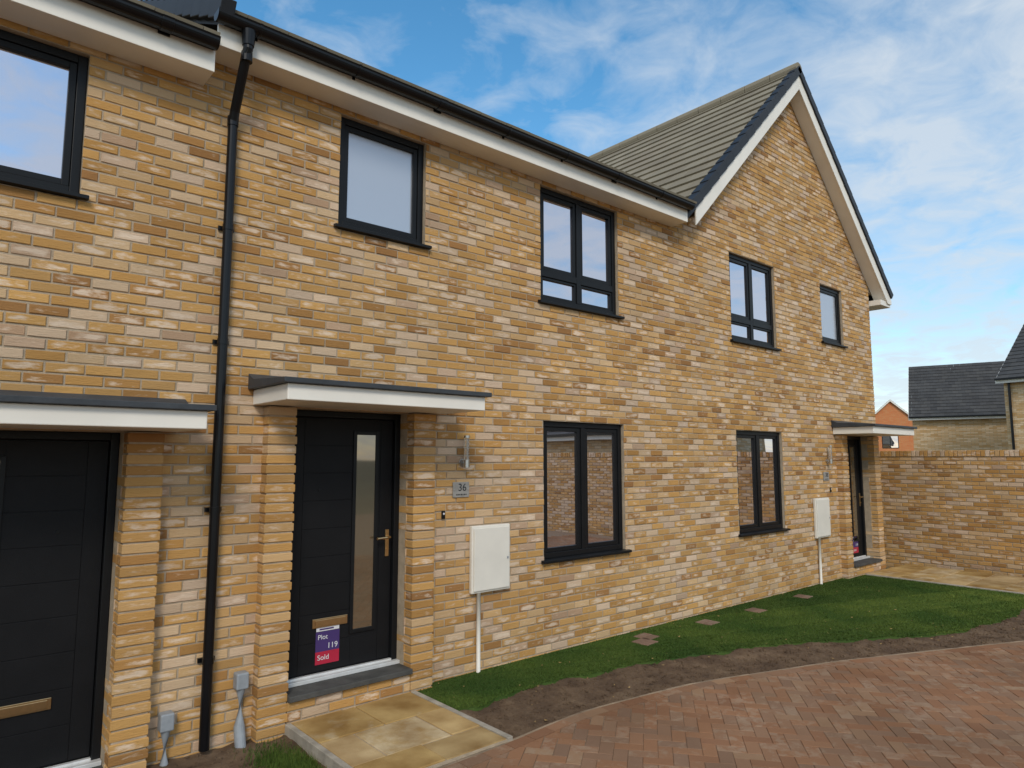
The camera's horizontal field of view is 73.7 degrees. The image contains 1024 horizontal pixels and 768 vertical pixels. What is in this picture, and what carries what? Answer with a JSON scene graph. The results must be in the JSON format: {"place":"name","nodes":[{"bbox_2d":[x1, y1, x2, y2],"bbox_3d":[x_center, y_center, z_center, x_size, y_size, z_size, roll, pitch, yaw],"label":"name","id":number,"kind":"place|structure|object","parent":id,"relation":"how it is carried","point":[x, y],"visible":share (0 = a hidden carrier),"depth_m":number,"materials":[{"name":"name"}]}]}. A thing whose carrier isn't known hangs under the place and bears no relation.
{"place":"outdoors","nodes":[
{"label":"outdoors","id":0,"kind":"place"},
{"bbox_2d":[146,735,325,767],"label":"soil ground","id":1,"kind":"structure","parent":0,"point":[192,760],"depth_m":4.49,"materials":[{"name":"brown soil"}]},
{"bbox_2d":[232,735,326,767],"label":"grass patch","id":2,"kind":"object","parent":1,"relation":"on","point":[285,761],"visible":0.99,"depth_m":4.43,"materials":[{"name":"green plant"}]},
{"bbox_2d":[353,707,507,767],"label":"footpath bedding","id":3,"kind":"object","parent":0,"point":[445,762],"visible":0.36,"depth_m":4.43,"materials":[{"name":"grey concrete"}]},
{"bbox_2d":[292,692,505,767],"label":"footpath","id":4,"kind":"structure","parent":3,"relation":"on","point":[399,743],"depth_m":4.69,"materials":[{"name":"stone"}]},
{"bbox_2d":[42,567,888,767],"bbox_3d":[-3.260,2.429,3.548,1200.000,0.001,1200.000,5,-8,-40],"label":"ground","id":5,"kind":"structure","parent":0,"point":[288,678],"depth_m":6.45,"materials":[{"name":"grey concrete"}]},
{"bbox_2d":[0,0,235,767],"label":"terraced house","id":6,"kind":"structure","parent":5,"relation":"on","point":[113,131],"depth_m":4.37,"materials":[{"name":"brick"}]},
{"bbox_2d":[0,29,88,200],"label":"window","id":7,"kind":"structure","parent":6,"relation":"in","point":[43,86],"depth_m":4.33,"materials":[{"name":"clear glass"}]},
{"bbox_2d":[0,430,119,767],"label":"door","id":8,"kind":"structure","parent":6,"relation":"in","point":[58,494],"depth_m":4.23,"materials":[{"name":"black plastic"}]},
{"bbox_2d":[157,710,174,765],"bbox_3d":[-2.218,2.373,4.372,0.084,0.512,0.122,5,-8,-40],"label":"gully pipe","id":9,"kind":"object","parent":6,"relation":"attached to","point":[165,725],"visible":1,"depth_m":4.38,"materials":[{"name":"grey plastic"}]},
{"bbox_2d":[139,0,696,751],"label":"terraced house","id":10,"kind":"structure","parent":5,"relation":"on","point":[417,286],"depth_m":5.85,"materials":[{"name":"brick"}]},
{"bbox_2d":[233,670,248,747],"bbox_3d":[-1.862,2.248,4.694,0.084,0.512,0.122,5,-8,-40],"label":"gully pipe","id":11,"kind":"object","parent":10,"relation":"attached to","point":[240,682],"visible":0.94,"depth_m":4.69,"materials":[{"name":"grey plastic"}]},
{"bbox_2d":[287,410,400,687],"bbox_3d":[-1.360,1.256,5.493,1.019,2.064,0.140,5,-8,-40],"label":"door","id":12,"kind":"structure","parent":10,"relation":"in","point":[344,572],"depth_m":5.52,"materials":[{"name":"black plastic"}]},
{"bbox_2d":[315,625,339,664],"bbox_3d":[-1.445,2.042,5.355,0.200,0.277,0.004,5,-8,-40],"label":"sold sticker","id":13,"kind":"object","parent":12,"relation":"attached to","point":[326,646],"visible":1,"depth_m":5.35,"materials":[{"name":"purple paper"}]},
{"bbox_2d":[333,117,431,249],"bbox_3d":[-1.115,-1.719,5.903,0.926,0.980,0.160,5,-8,-40],"label":"window","id":14,"kind":"structure","parent":10,"relation":"in","point":[381,172],"depth_m":5.93,"materials":[{"name":"clear glass"}]},
{"bbox_2d":[441,511,444,518],"bbox_3d":[-0.599,1.144,5.975,0.036,0.070,0.018,5,-8,-40],"label":"doorbell","id":15,"kind":"object","parent":10,"relation":"attached to","point":[442,514],"visible":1,"depth_m":5.97,"materials":[{"name":"black plastic"}]},
{"bbox_2d":[452,482,468,497],"bbox_3d":[-0.457,0.947,6.123,0.180,0.135,0.014,5,-8,-40],"label":"number plaque","id":16,"kind":"object","parent":10,"relation":"attached to","point":[460,489],"visible":1,"depth_m":6.12,"materials":[{"name":"stone"}]},
{"bbox_2d":[459,435,469,467],"bbox_3d":[-0.416,0.607,6.144,0.076,0.285,0.090,5,-8,-40],"label":"wall light","id":17,"kind":"object","parent":10,"relation":"attached to","point":[464,463],"visible":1,"depth_m":6.12,"materials":[{"name":"metal"}]},
{"bbox_2d":[469,523,509,672],"bbox_3d":[-0.195,1.932,6.211,0.450,1.285,0.062,5,-8,-40],"label":"meter box","id":18,"kind":"object","parent":10,"relation":"attached to","point":[489,558],"visible":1,"depth_m":6.19,"materials":[{"name":"grey plastic"}]},
{"bbox_2d":[474,526,508,591],"bbox_3d":[-0.181,1.587,6.232,0.414,0.555,0.019,5,-8,-40],"label":"cover door","id":19,"kind":"structure","parent":18,"relation":"in","point":[491,544],"depth_m":6.22,"materials":[{"name":"grey plastic"}]},
{"bbox_2d":[538,187,624,318],"bbox_3d":[0.735,-1.406,7.470,1.306,1.261,0.160,5,-8,-40],"label":"window","id":20,"kind":"structure","parent":10,"relation":"in","point":[577,258],"depth_m":7.47,"materials":[{"name":"clear glass"}]},
{"bbox_2d":[541,421,631,563],"bbox_3d":[0.765,1.112,7.221,1.326,1.402,0.160,5,-8,-40],"label":"window","id":21,"kind":"structure","parent":10,"relation":"in","point":[582,478],"depth_m":7.22,"materials":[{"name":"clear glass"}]},
{"bbox_2d":[285,574,1023,767],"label":"path edging","id":22,"kind":"object","parent":5,"relation":"on","point":[325,757],"visible":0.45,"depth_m":4.68,"materials":[{"name":"concrete"}]},
{"bbox_2d":[589,62,916,617],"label":"terraced house","id":23,"kind":"structure","parent":5,"relation":"on","point":[783,289],"depth_m":10.16,"materials":[{"name":"brick"}]},
{"bbox_2d":[729,253,781,350],"bbox_3d":[3.426,-1.156,9.771,1.306,1.261,0.160,5,-8,-40],"label":"window","id":24,"kind":"structure","parent":23,"relation":"in","point":[751,306],"depth_m":9.79,"materials":[{"name":"clear glass"}]},
{"bbox_2d":[736,430,790,536],"bbox_3d":[3.449,1.362,9.516,1.306,1.402,0.160,5,-8,-40],"label":"window","id":25,"kind":"structure","parent":23,"relation":"in","point":[758,453],"depth_m":9.54,"materials":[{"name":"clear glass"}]},
{"bbox_2d":[813,497,830,583],"bbox_3d":[4.763,2.394,10.451,0.450,1.285,0.062,5,-8,-40],"label":"meter box","id":26,"kind":"object","parent":23,"relation":"attached to","point":[821,510],"visible":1,"depth_m":10.39,"materials":[{"name":"grey plastic"}]},
{"bbox_2d":[816,499,830,536],"bbox_3d":[4.777,2.049,10.472,0.414,0.555,0.019,5,-8,-40],"label":"cover door","id":27,"kind":"structure","parent":26,"relation":"in","point":[823,507],"depth_m":10.46,"materials":[{"name":"grey plastic"}]},
{"bbox_2d":[823,472,828,480],"bbox_3d":[4.934,1.449,10.732,0.180,0.135,0.014,5,-8,-40],"label":"number plaque","id":28,"kind":"object","parent":23,"relation":"attached to","point":[825,476],"visible":1,"depth_m":10.72,"materials":[{"name":"stone"}]},
{"bbox_2d":[826,445,832,463],"bbox_3d":[5.004,1.112,10.779,0.076,0.285,0.090,5,-8,-40],"label":"wall light","id":29,"kind":"object","parent":23,"relation":"attached to","point":[830,460],"visible":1,"depth_m":10.76,"materials":[{"name":"metal"}]},
{"bbox_2d":[819,285,847,347],"bbox_3d":[5.299,-1.121,11.387,0.886,0.980,0.160,5,-8,-40],"label":"window","id":30,"kind":"structure","parent":23,"relation":"in","point":[829,298],"depth_m":11.47,"materials":[{"name":"clear glass"}]},
{"bbox_2d":[847,436,869,560],"bbox_3d":[5.698,1.913,11.528,1.019,2.064,0.140,5,-8,-40],"label":"door","id":31,"kind":"structure","parent":23,"relation":"in","point":[854,444],"depth_m":11.74,"materials":[{"name":"black plastic"}]},
{"bbox_2d":[853,537,858,552],"bbox_3d":[5.811,2.715,11.559,0.200,0.277,0.004,5,-8,-40],"label":"sold sticker","id":32,"kind":"object","parent":31,"relation":"attached to","point":[855,547],"visible":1,"depth_m":11.55,"materials":[{"name":"paper"}]},
{"bbox_2d":[875,400,913,450],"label":"distant house","id":33,"kind":"structure","parent":5,"relation":"on","point":[889,412],"depth_m":74.82,"materials":[{"name":"orange brick"}]},
{"bbox_2d":[882,436,898,447],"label":"window","id":34,"kind":"structure","parent":33,"relation":"in","point":[887,441],"depth_m":74.84,"materials":[{"name":"clear glass"}]},
{"bbox_2d":[879,450,1023,576],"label":"garden wall","id":35,"kind":"structure","parent":5,"relation":"on","point":[957,509],"depth_m":11.95,"materials":[{"name":"brick"}]},
{"bbox_2d":[908,361,1008,450],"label":"distant house","id":36,"kind":"structure","parent":5,"relation":"on","point":[959,407],"depth_m":37.43,"materials":[{"name":"grey tile"}]},
{"bbox_2d":[994,324,1023,449],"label":"distant house","id":37,"kind":"structure","parent":5,"relation":"on","point":[1010,375],"depth_m":27.83,"materials":[{"name":"beige brick"}]},
{"bbox_2d":[175,609,1023,767],"bbox_3d":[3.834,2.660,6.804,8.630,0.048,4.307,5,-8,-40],"label":"soil bed","id":38,"kind":"object","parent":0,"point":[599,692],"visible":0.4,"depth_m":6.13,"materials":[{"name":"brown soil"}]},
{"bbox_2d":[438,609,1016,721],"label":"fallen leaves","id":39,"kind":"object","parent":38,"relation":"on","point":[708,656],"visible":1,"depth_m":6.85,"materials":[{"name":"brown plant"}]},
{"bbox_2d":[235,0,1023,411],"label":"sky","id":40,"kind":"structure","parent":0,"point":[920,103],"materials":[{"name":"blue"}]},
{"bbox_2d":[470,664,926,767],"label":"driveway bedding","id":41,"kind":"object","parent":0,"point":[657,731],"visible":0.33,"depth_m":4.77,"materials":[{"name":"sand"}]},
{"bbox_2d":[438,640,1023,767],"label":"kerb","id":42,"kind":"structure","parent":41,"relation":"on","point":[477,753],"depth_m":5.65,"materials":[{"name":"concrete"}]},
{"bbox_2d":[418,575,1023,710],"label":"lawn base","id":43,"kind":"object","parent":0,"point":[489,703],"visible":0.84,"depth_m":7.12,"materials":[{"name":"green plant"}]},
{"bbox_2d":[632,638,658,645],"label":"stepping block","id":44,"kind":"structure","parent":43,"relation":"on","point":[644,641],"depth_m":7.04,"materials":[{"name":"stone"}]},
{"bbox_2d":[634,633,658,639],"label":"stepping block","id":45,"kind":"structure","parent":43,"relation":"on","point":[647,636],"depth_m":7.24,"materials":[{"name":"stone"}]},
{"bbox_2d":[695,619,719,624],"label":"stepping block","id":46,"kind":"structure","parent":43,"relation":"on","point":[707,622],"depth_m":7.86,"materials":[{"name":"brown stone"}]},
{"bbox_2d":[745,608,767,612],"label":"stepping block","id":47,"kind":"structure","parent":43,"relation":"on","point":[756,610],"depth_m":8.48,"materials":[{"name":"stone"}]},
{"bbox_2d":[794,594,812,598],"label":"stepping block","id":48,"kind":"structure","parent":43,"relation":"on","point":[802,596],"depth_m":9.34,"materials":[{"name":"brown stone"}]},
{"bbox_2d":[443,641,1023,767],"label":"driveway","id":49,"kind":"structure","parent":0,"point":[957,708],"depth_m":4.95,"materials":[{"name":"brown brick"}]},
{"bbox_2d":[868,564,1023,592],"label":"footpath","id":50,"kind":"structure","parent":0,"point":[962,577],"depth_m":10.91,"materials":[{"name":"stone"}]}
]}

